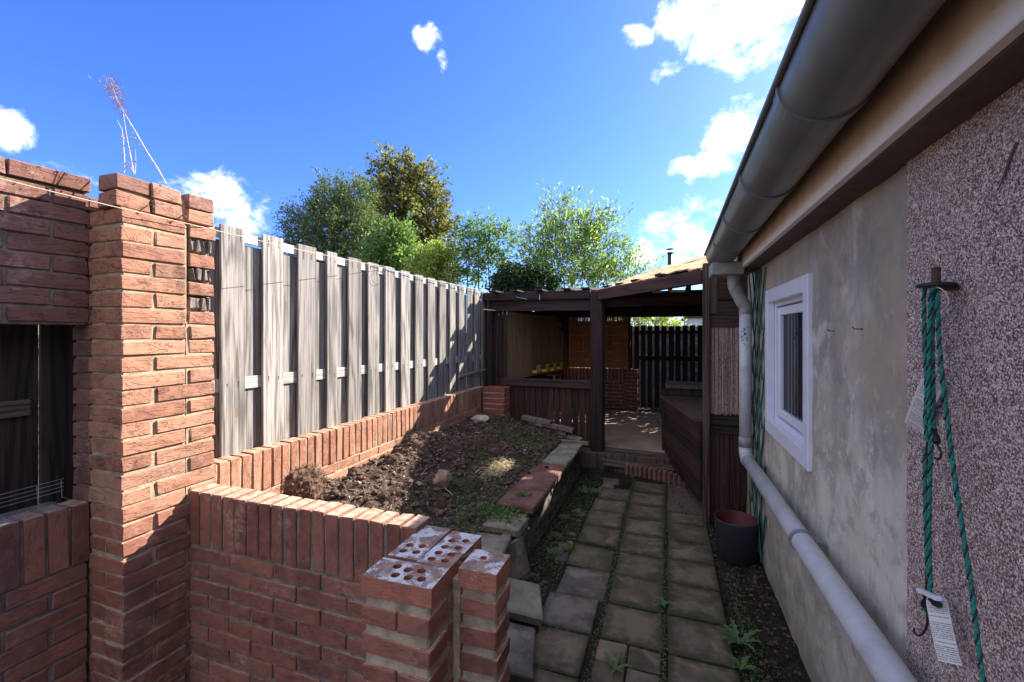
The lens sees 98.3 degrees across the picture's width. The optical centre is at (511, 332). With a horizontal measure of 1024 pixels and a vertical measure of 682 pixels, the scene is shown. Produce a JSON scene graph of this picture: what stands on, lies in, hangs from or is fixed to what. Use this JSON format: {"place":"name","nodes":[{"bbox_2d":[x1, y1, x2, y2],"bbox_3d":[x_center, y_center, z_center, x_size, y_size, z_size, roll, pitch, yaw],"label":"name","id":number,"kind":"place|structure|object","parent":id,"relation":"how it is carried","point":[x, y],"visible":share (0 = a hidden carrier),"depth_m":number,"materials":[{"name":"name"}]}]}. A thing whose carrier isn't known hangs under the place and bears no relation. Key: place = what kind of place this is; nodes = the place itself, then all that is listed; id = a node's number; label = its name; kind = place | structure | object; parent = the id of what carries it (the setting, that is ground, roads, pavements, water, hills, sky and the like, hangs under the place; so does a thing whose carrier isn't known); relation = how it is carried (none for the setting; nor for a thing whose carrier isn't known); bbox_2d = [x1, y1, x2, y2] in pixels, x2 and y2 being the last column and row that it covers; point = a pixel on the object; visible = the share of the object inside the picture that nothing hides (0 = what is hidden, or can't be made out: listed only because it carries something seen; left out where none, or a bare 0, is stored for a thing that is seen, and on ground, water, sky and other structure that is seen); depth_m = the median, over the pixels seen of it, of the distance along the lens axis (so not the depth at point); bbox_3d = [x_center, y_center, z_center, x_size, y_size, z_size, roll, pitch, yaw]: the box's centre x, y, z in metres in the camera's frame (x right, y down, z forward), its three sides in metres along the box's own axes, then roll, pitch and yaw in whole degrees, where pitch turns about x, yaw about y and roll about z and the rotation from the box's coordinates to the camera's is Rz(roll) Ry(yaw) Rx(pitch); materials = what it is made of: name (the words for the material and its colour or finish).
{"place":"outdoors","nodes":[
{"label":"outdoors","id":0,"kind":"place"},
{"bbox_2d":[38,342,660,498],"bbox_3d":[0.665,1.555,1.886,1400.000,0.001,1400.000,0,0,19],"label":"ground","id":1,"kind":"structure","parent":0,"point":[38,418],"depth_m":9.33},
{"bbox_2d":[0,156,104,681],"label":"brick wall","id":2,"kind":"structure","parent":1,"relation":"on","point":[45,569],"depth_m":1.60,"materials":[{"name":"red brick"}]},
{"bbox_2d":[0,324,75,518],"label":"wooden shutter","id":3,"kind":"object","parent":2,"relation":"attached to","point":[18,407],"visible":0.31,"depth_m":1.73,"materials":[{"name":"black wood"}]},
{"bbox_2d":[0,478,83,524],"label":"wire tray","id":4,"kind":"object","parent":2,"relation":"on","point":[31,512],"visible":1,"depth_m":1.60,"materials":[{"name":"metal"}]},
{"bbox_2d":[88,173,215,681],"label":"brick pillar","id":5,"kind":"structure","parent":1,"relation":"on","point":[151,429],"depth_m":1.73,"materials":[{"name":"brick"}]},
{"bbox_2d":[89,75,166,184],"bbox_3d":[-1.643,-0.867,1.835,0.494,0.537,0.121,0,0,25],"label":"dead weed","id":6,"kind":"object","parent":5,"relation":"on","point":[123,113],"visible":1,"depth_m":1.84,"materials":[{"name":"red plant"}]},
{"bbox_2d":[0,178,391,267],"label":"cream cord","id":7,"kind":"object","parent":5,"relation":"attached to","point":[165,218],"visible":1,"depth_m":1.72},
{"bbox_2d":[266,165,399,267],"bbox_3d":[-5.813,-2.026,15.170,4.789,7.161,3.972,0,0,19],"label":"yew tree","id":8,"kind":"object","parent":1,"relation":"on","point":[343,215],"visible":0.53,"depth_m":14.48,"materials":[{"name":"green plant"}]},
{"bbox_2d":[206,224,486,458],"bbox_3d":[-1.025,0.461,4.060,0.144,2.097,4.185,0,0,19],"label":"board fence","id":9,"kind":"object","parent":1,"relation":"on","point":[305,342],"visible":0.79,"depth_m":3.07,"materials":[{"name":"grey wood"}]},
{"bbox_2d":[458,368,486,377],"bbox_3d":[-0.459,0.505,5.381,0.035,0.086,0.792,0,0,20],"label":"wooden bar","id":10,"kind":"object","parent":9,"relation":"attached to","point":[472,373],"visible":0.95,"depth_m":5.34,"materials":[{"name":"grey wood"}]},
{"bbox_2d":[212,386,484,494],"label":"planter wall","id":11,"kind":"structure","parent":1,"relation":"on","point":[340,450],"depth_m":3.13,"materials":[{"name":"brick"}]},
{"bbox_2d":[189,483,510,681],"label":"garden wall","id":12,"kind":"structure","parent":1,"relation":"on","point":[285,588],"depth_m":1.63,"materials":[{"name":"red brick"}]},
{"bbox_2d":[456,552,471,563],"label":"moss tuft","id":13,"kind":"object","parent":12,"relation":"on","point":[464,557],"visible":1,"depth_m":1.37,"materials":[{"name":"green plant"}]},
{"bbox_2d":[355,211,422,279],"bbox_3d":[-3.081,-0.870,12.049,2.643,4.850,2.102,0,0,19],"label":"bushy tree","id":14,"kind":"object","parent":1,"relation":"on","point":[399,240],"visible":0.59,"depth_m":11.62,"materials":[{"name":"green plant"}]},
{"bbox_2d":[351,140,463,252],"bbox_3d":[-4.155,-3.026,18.053,4.002,9.162,4.388,0,0,-44],"label":"maple tree","id":15,"kind":"object","parent":1,"relation":"on","point":[403,190],"visible":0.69,"depth_m":17.44,"materials":[{"name":"green plant"}]},
{"bbox_2d":[405,234,469,292],"bbox_3d":[-1.694,-0.349,10.040,1.509,3.807,1.570,0,0,41],"label":"yellow shrub","id":16,"kind":"object","parent":1,"relation":"on","point":[429,262],"visible":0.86,"depth_m":9.78,"materials":[{"name":"green plant"}]},
{"bbox_2d":[448,206,526,290],"bbox_3d":[-0.563,-0.676,9.943,1.739,4.465,1.595,0,0,19],"label":"slim sapling","id":17,"kind":"object","parent":1,"relation":"on","point":[490,251],"visible":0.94,"depth_m":9.85,"materials":[{"name":"green plant"}]},
{"bbox_2d":[484,257,564,292],"bbox_3d":[0.266,-0.067,9.812,1.772,3.243,1.302,0,0,-4],"label":"dark shrub","id":18,"kind":"object","parent":1,"relation":"on","point":[511,280],"visible":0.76,"depth_m":9.50,"materials":[{"name":"green plant"}]},
{"bbox_2d":[499,178,661,290],"bbox_3d":[1.390,-0.872,9.622,3.237,4.864,2.483,0,0,-18],"label":"willow bush","id":19,"kind":"object","parent":1,"relation":"on","point":[589,234],"visible":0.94,"depth_m":9.31,"materials":[{"name":"green plant"}]},
{"bbox_2d":[479,256,751,527],"bbox_3d":[1.862,0.135,5.609,4.891,2.837,5.783,0,0,19],"label":"wooden shelter","id":20,"kind":"object","parent":1,"relation":"on","point":[617,438],"visible":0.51,"depth_m":5.02,"materials":[{"name":"black wood"}]},
{"bbox_2d":[373,265,524,298],"bbox_3d":[-0.428,-0.476,4.577,0.627,0.144,2.383,0,0,19],"label":"blue line","id":21,"kind":"object","parent":20,"relation":"attached to","point":[435,280],"visible":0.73,"depth_m":4.44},
{"bbox_2d":[483,386,509,415],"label":"brick pier","id":22,"kind":"structure","parent":20,"relation":"attached to","point":[496,400],"depth_m":5.35,"materials":[{"name":"red brick"}]},
{"bbox_2d":[507,312,563,377],"bbox_3d":[0.420,0.180,6.896,0.036,0.940,2.079,0,0,29],"label":"brown board","id":23,"kind":"object","parent":20,"relation":"hanging from","point":[533,341],"visible":0.96,"depth_m":6.63,"materials":[{"name":"brown wood"}]},
{"bbox_2d":[532,365,540,372],"bbox_3d":[0.338,0.552,6.758,0.150,0.112,0.210,0,0,19],"label":"storage bin","id":24,"kind":"object","parent":23,"relation":"attached to","point":[537,369],"visible":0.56,"depth_m":6.67,"materials":[{"name":"yellow plastic"}]},
{"bbox_2d":[542,364,549,371],"bbox_3d":[0.503,0.558,7.046,0.150,0.112,0.210,0,0,19],"label":"storage bin","id":25,"kind":"object","parent":23,"relation":"attached to","point":[546,368],"visible":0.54,"depth_m":6.96,"materials":[{"name":"yellow plastic"}]},
{"bbox_2d":[550,363,556,370],"bbox_3d":[0.635,0.558,7.287,0.150,0.112,0.210,0,0,19],"label":"storage bin","id":26,"kind":"object","parent":23,"relation":"attached to","point":[553,367],"visible":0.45,"depth_m":7.23,"materials":[{"name":"yellow plastic"}]},
{"bbox_2d":[557,362,562,368],"bbox_3d":[0.777,0.559,7.559,0.150,0.112,0.210,0,0,19],"label":"storage bin","id":27,"kind":"object","parent":23,"relation":"attached to","point":[560,366],"visible":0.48,"depth_m":7.47,"materials":[{"name":"yellow plastic"}]},
{"bbox_2d":[530,374,566,378],"bbox_3d":[0.602,0.815,7.326,0.173,0.263,1.522,0,0,27],"label":"shelf","id":28,"kind":"object","parent":20,"relation":"attached to","point":[544,377],"visible":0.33,"depth_m":7.18,"materials":[{"name":"black wood"}]},
{"bbox_2d":[544,367,637,409],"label":"brick wall","id":29,"kind":"structure","parent":20,"relation":"attached to","point":[621,388],"depth_m":7.88,"materials":[{"name":"red brick"}]},
{"bbox_2d":[568,316,630,369],"bbox_3d":[1.558,0.175,7.938,1.104,0.950,0.063,0,0,19],"label":"reed screen","id":30,"kind":"object","parent":20,"relation":"attached to","point":[617,342],"visible":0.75,"depth_m":7.88,"materials":[{"name":"brown wicker"}]},
{"bbox_2d":[666,248,673,290],"bbox_3d":[2.556,-0.928,7.157,0.124,0.877,0.124,0,0,19],"label":"chimney flue","id":31,"kind":"object","parent":20,"relation":"on","point":[669,258],"visible":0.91,"depth_m":7.13,"materials":[{"name":"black metal"}]},
{"bbox_2d":[660,381,701,500],"bbox_3d":[2.089,1.048,4.396,1.186,0.925,1.758,0,0,19],"label":"bar counter","id":32,"kind":"object","parent":20,"relation":"on","point":[681,421],"visible":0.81,"depth_m":4.32,"materials":[{"name":"black wood"}]},
{"bbox_2d":[710,328,737,415],"bbox_3d":[1.690,0.292,3.470,0.249,0.715,0.012,0,0,19],"label":"reed screen","id":33,"kind":"object","parent":20,"relation":"attached to","point":[715,378],"visible":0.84,"depth_m":3.48,"materials":[{"name":"beige wicker"}]},
{"bbox_2d":[617,240,667,362],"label":"thin shoots","id":34,"kind":"object","parent":1,"relation":"on","point":[644,270],"visible":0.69,"depth_m":9.38,"materials":[{"name":"green plant"}]},
{"bbox_2d":[621,317,696,326],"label":"back shrub","id":35,"kind":"object","parent":1,"relation":"on","point":[662,321],"visible":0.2,"depth_m":12.24,"materials":[{"name":"green plant"}]},
{"bbox_2d":[633,326,697,403],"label":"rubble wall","id":36,"kind":"structure","parent":1,"relation":"on","point":[667,354],"depth_m":9.63,"materials":[{"name":"wood"}]},
{"bbox_2d":[631,325,701,407],"bbox_3d":[3.169,0.637,7.858,2.152,1.554,0.050,0,0,19],"label":"picket fence","id":37,"kind":"object","parent":1,"relation":"on","point":[678,358],"visible":0.33,"depth_m":7.99,"materials":[{"name":"black wood"}]},
{"bbox_2d":[688,322,701,378],"bbox_3d":[4.829,-0.206,8.706,2.362,3.625,2.089,0,0,-10],"label":"garden shrub","id":38,"kind":"object","parent":1,"relation":"on","point":[696,369],"depth_m":9.09,"materials":[{"name":"green plant"}]},
{"bbox_2d":[704,0,1023,681],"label":"house","id":39,"kind":"structure","parent":1,"relation":"on","point":[879,175],"depth_m":1.10,"materials":[{"name":"grey concrete"}]},
{"bbox_2d":[748,266,765,562],"bbox_3d":[1.648,0.515,2.982,0.022,1.877,0.496,0,0,19],"label":"trellis","id":40,"kind":"object","parent":39,"relation":"attached to","point":[760,399],"visible":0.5,"depth_m":2.89,"materials":[{"name":"wood"}]},
{"bbox_2d":[749,322,756,514],"bbox_3d":[1.667,0.592,3.068,0.050,1.422,0.373,0,0,19],"label":"creeper","id":41,"kind":"object","parent":40,"relation":"attached to","point":[753,413],"visible":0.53,"depth_m":3.01,"materials":[{"name":"green plant"}]},
{"bbox_2d":[765,273,812,471],"bbox_3d":[1.467,0.170,2.290,0.118,0.850,0.885,0,0,19],"label":"window","id":42,"kind":"structure","parent":39,"relation":"in","point":[788,305],"depth_m":2.34,"materials":[{"name":"white plastic"}]},
{"bbox_2d":[915,267,959,290],"bbox_3d":[0.898,-0.113,0.936,0.068,0.050,0.068,0,0,-26],"label":"wall hook","id":43,"kind":"object","parent":39,"relation":"attached to","point":[937,282],"depth_m":0.93,"materials":[{"name":"brown metal"}]},
{"bbox_2d":[913,282,942,636],"bbox_3d":[0.892,0.285,0.947,0.026,0.785,0.109,0,0,27],"label":"green rope","id":44,"kind":"object","parent":43,"relation":"hanging from","point":[932,436],"visible":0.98,"depth_m":0.94,"materials":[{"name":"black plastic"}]},
{"bbox_2d":[905,377,941,434],"bbox_3d":[0.933,0.164,1.006,0.027,0.143,0.111,0,0,19],"label":"paper tag","id":45,"kind":"object","parent":44,"relation":"hanging from","point":[914,417],"visible":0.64,"depth_m":1.02,"materials":[{"name":"white paper"}]},
{"bbox_2d":[916,588,941,600],"bbox_3d":[0.874,0.548,0.928,0.012,0.027,0.071,0,0,19],"label":"paper strip","id":46,"kind":"object","parent":44,"relation":"attached to","point":[929,594],"visible":1,"depth_m":0.92,"materials":[{"name":"white paper"}]},
{"bbox_2d":[926,595,961,665],"bbox_3d":[0.872,0.600,0.897,0.031,0.112,0.078,0,0,19],"label":"paper tag","id":47,"kind":"object","parent":44,"relation":"hanging from","point":[944,639],"visible":0.97,"depth_m":0.89,"materials":[{"name":"white paper"}]},
{"bbox_2d":[937,287,948,310],"bbox_3d":[0.871,-0.070,0.896,0.002,0.052,0.047,0,0,19],"label":"white string","id":48,"kind":"object","parent":43,"relation":"hanging from","point":[946,296],"visible":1,"depth_m":0.88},
{"bbox_2d":[931,286,986,681],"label":"green rope","id":49,"kind":"object","parent":43,"relation":"hanging from","point":[974,613],"visible":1,"depth_m":0.85,"materials":[{"name":"green fabric"}]},
{"bbox_2d":[0,0,804,325],"label":"sky","id":50,"kind":"structure","parent":0,"point":[658,104],"materials":[{"name":"blue"}]},
{"bbox_2d":[317,411,583,535],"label":"bed soil","id":51,"kind":"structure","parent":0,"point":[456,448],"depth_m":3.36,"materials":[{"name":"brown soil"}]},
{"bbox_2d":[278,463,327,500],"bbox_3d":[-1.183,0.869,2.530,0.233,0.249,0.281,0,0,19],"label":"root ball","id":52,"kind":"object","parent":51,"relation":"on","point":[307,481],"visible":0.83,"depth_m":2.46,"materials":[{"name":"brown soil"}]},
{"bbox_2d":[333,424,538,518],"bbox_3d":[-0.461,1.047,3.546,1.071,0.363,3.426,0,0,19],"label":"pale grit","id":53,"kind":"object","parent":51,"relation":"on","point":[426,465],"visible":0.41,"depth_m":3.35,"materials":[{"name":"stone"}]},
{"bbox_2d":[433,469,451,488],"bbox_3d":[-0.503,1.057,3.197,0.122,0.121,0.121,0,0,19],"label":"rock","id":54,"kind":"object","parent":51,"relation":"on","point":[442,478],"visible":0.98,"depth_m":3.17,"materials":[{"name":"grey stone"}]},
{"bbox_2d":[393,419,565,534],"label":"creeping weeds","id":55,"kind":"object","parent":51,"relation":"on","point":[467,490],"visible":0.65,"depth_m":3.30,"materials":[{"name":"green plant"}]},
{"bbox_2d":[470,415,489,422],"bbox_3d":[-0.365,0.961,4.919,0.220,0.095,0.113,0,0,19],"label":"rock","id":56,"kind":"object","parent":51,"relation":"on","point":[483,418],"visible":0.87,"depth_m":4.89,"materials":[{"name":"stone"}]},
{"bbox_2d":[475,456,517,480],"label":"dead grass","id":57,"kind":"structure","parent":51,"relation":"on","point":[499,465],"depth_m":3.69,"materials":[{"name":"plant"}]},
{"bbox_2d":[469,492,532,531],"bbox_3d":[0.013,1.176,2.925,0.535,0.061,0.483,0,0,-36],"label":"green clump","id":58,"kind":"object","parent":51,"relation":"on","point":[508,515],"visible":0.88,"depth_m":2.90,"materials":[{"name":"green plant"}]},
{"bbox_2d":[521,415,574,435],"bbox_3d":[0.413,1.064,5.071,0.600,0.213,0.169,0,0,19],"label":"brick stack","id":59,"kind":"object","parent":51,"relation":"on","point":[549,425],"visible":0.9,"depth_m":5.04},
{"bbox_2d":[566,434,581,440],"bbox_3d":[0.696,1.194,5.003,0.193,0.078,0.100,0,0,34],"label":"rock","id":60,"kind":"object","parent":51,"relation":"on","point":[570,437],"visible":0.77,"depth_m":4.98,"materials":[{"name":"grey stone"}]},
{"bbox_2d":[509,463,810,681],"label":"path","id":61,"kind":"structure","parent":0,"point":[693,573],"depth_m":2.53,"materials":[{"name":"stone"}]},
{"bbox_2d":[506,536,529,578],"bbox_3d":[-0.014,1.339,2.569,0.035,0.210,0.308,-18,-11,38],"label":"broken slab","id":62,"kind":"object","parent":61,"relation":"on","point":[519,562],"depth_m":2.61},
{"bbox_2d":[507,622,535,681],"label":"broken slab","id":63,"kind":"object","parent":61,"relation":"on","point":[520,657],"depth_m":1.99,"materials":[{"name":"grey concrete"}]},
{"bbox_2d":[507,577,542,625],"bbox_3d":[0.042,1.411,2.341,0.228,0.057,0.269,14,5,-2],"label":"broken slab","id":64,"kind":"object","parent":61,"relation":"on","point":[524,603],"depth_m":2.29,"materials":[{"name":"concrete"}]},
{"bbox_2d":[475,439,588,556],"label":"bed wall","id":65,"kind":"structure","parent":61,"relation":"on","point":[549,488],"depth_m":3.32,"materials":[{"name":"stone"}]},
{"bbox_2d":[510,476,600,626],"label":"verge weeds","id":66,"kind":"object","parent":61,"relation":"on","point":[567,527],"visible":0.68,"depth_m":3.22,"materials":[{"name":"green plant"}]},
{"bbox_2d":[567,541,573,549],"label":"weed","id":67,"kind":"object","parent":61,"relation":"on","point":[570,544],"visible":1,"depth_m":3.07,"materials":[{"name":"green plant"}]},
{"bbox_2d":[577,485,589,492],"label":"weed","id":68,"kind":"object","parent":61,"relation":"on","point":[584,489],"visible":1,"depth_m":4.17,"materials":[{"name":"green plant"}]},
{"bbox_2d":[602,650,631,674],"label":"weed","id":69,"kind":"object","parent":61,"relation":"on","point":[608,659],"visible":1,"depth_m":1.99,"materials":[{"name":"green plant"}]},
{"bbox_2d":[519,476,758,681],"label":"joint moss","id":70,"kind":"object","parent":61,"relation":"on","point":[599,627],"visible":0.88,"depth_m":2.64,"materials":[{"name":"green plant"}]},
{"bbox_2d":[654,597,670,607],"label":"weed","id":71,"kind":"object","parent":61,"relation":"on","point":[663,602],"visible":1,"depth_m":2.45,"materials":[{"name":"green plant"}]},
{"bbox_2d":[714,510,758,565],"bbox_3d":[1.504,1.373,2.969,0.274,0.264,0.274,0,0,19],"label":"plant pot","id":72,"kind":"object","parent":61,"relation":"on","point":[736,536],"visible":0.96,"depth_m":2.88,"materials":[{"name":"black plastic"}]},
{"bbox_2d":[715,619,762,651],"bbox_3d":[1.091,1.474,2.137,0.219,0.063,0.201,0,0,43],"label":"weed","id":73,"kind":"object","parent":61,"relation":"on","point":[733,635],"visible":1,"depth_m":2.15,"materials":[{"name":"green plant"}]},
{"bbox_2d":[724,652,757,670],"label":"weed","id":74,"kind":"object","parent":61,"relation":"on","point":[743,662],"visible":1,"depth_m":1.99,"materials":[{"name":"green plant"}]},
{"bbox_2d":[726,574,777,681],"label":"strip weeds","id":75,"kind":"object","parent":61,"relation":"on","point":[740,633],"visible":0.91,"depth_m":2.23,"materials":[{"name":"green plant"}]},
{"bbox_2d":[711,535,799,677],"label":"bark litter","id":76,"kind":"object","parent":61,"relation":"on","point":[749,616],"visible":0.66,"depth_m":2.38,"materials":[{"name":"brown wood"}]},
{"bbox_2d":[710,529,804,681],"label":"strip clods","id":77,"kind":"object","parent":61,"relation":"on","point":[773,643],"visible":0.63,"depth_m":2.31,"materials":[{"name":"soil"}]},
{"bbox_2d":[681,317,701,325],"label":"pale building","id":78,"kind":"structure","parent":0,"point":[694,320],"depth_m":12.96,"materials":[{"name":"white concrete"}]}
]}

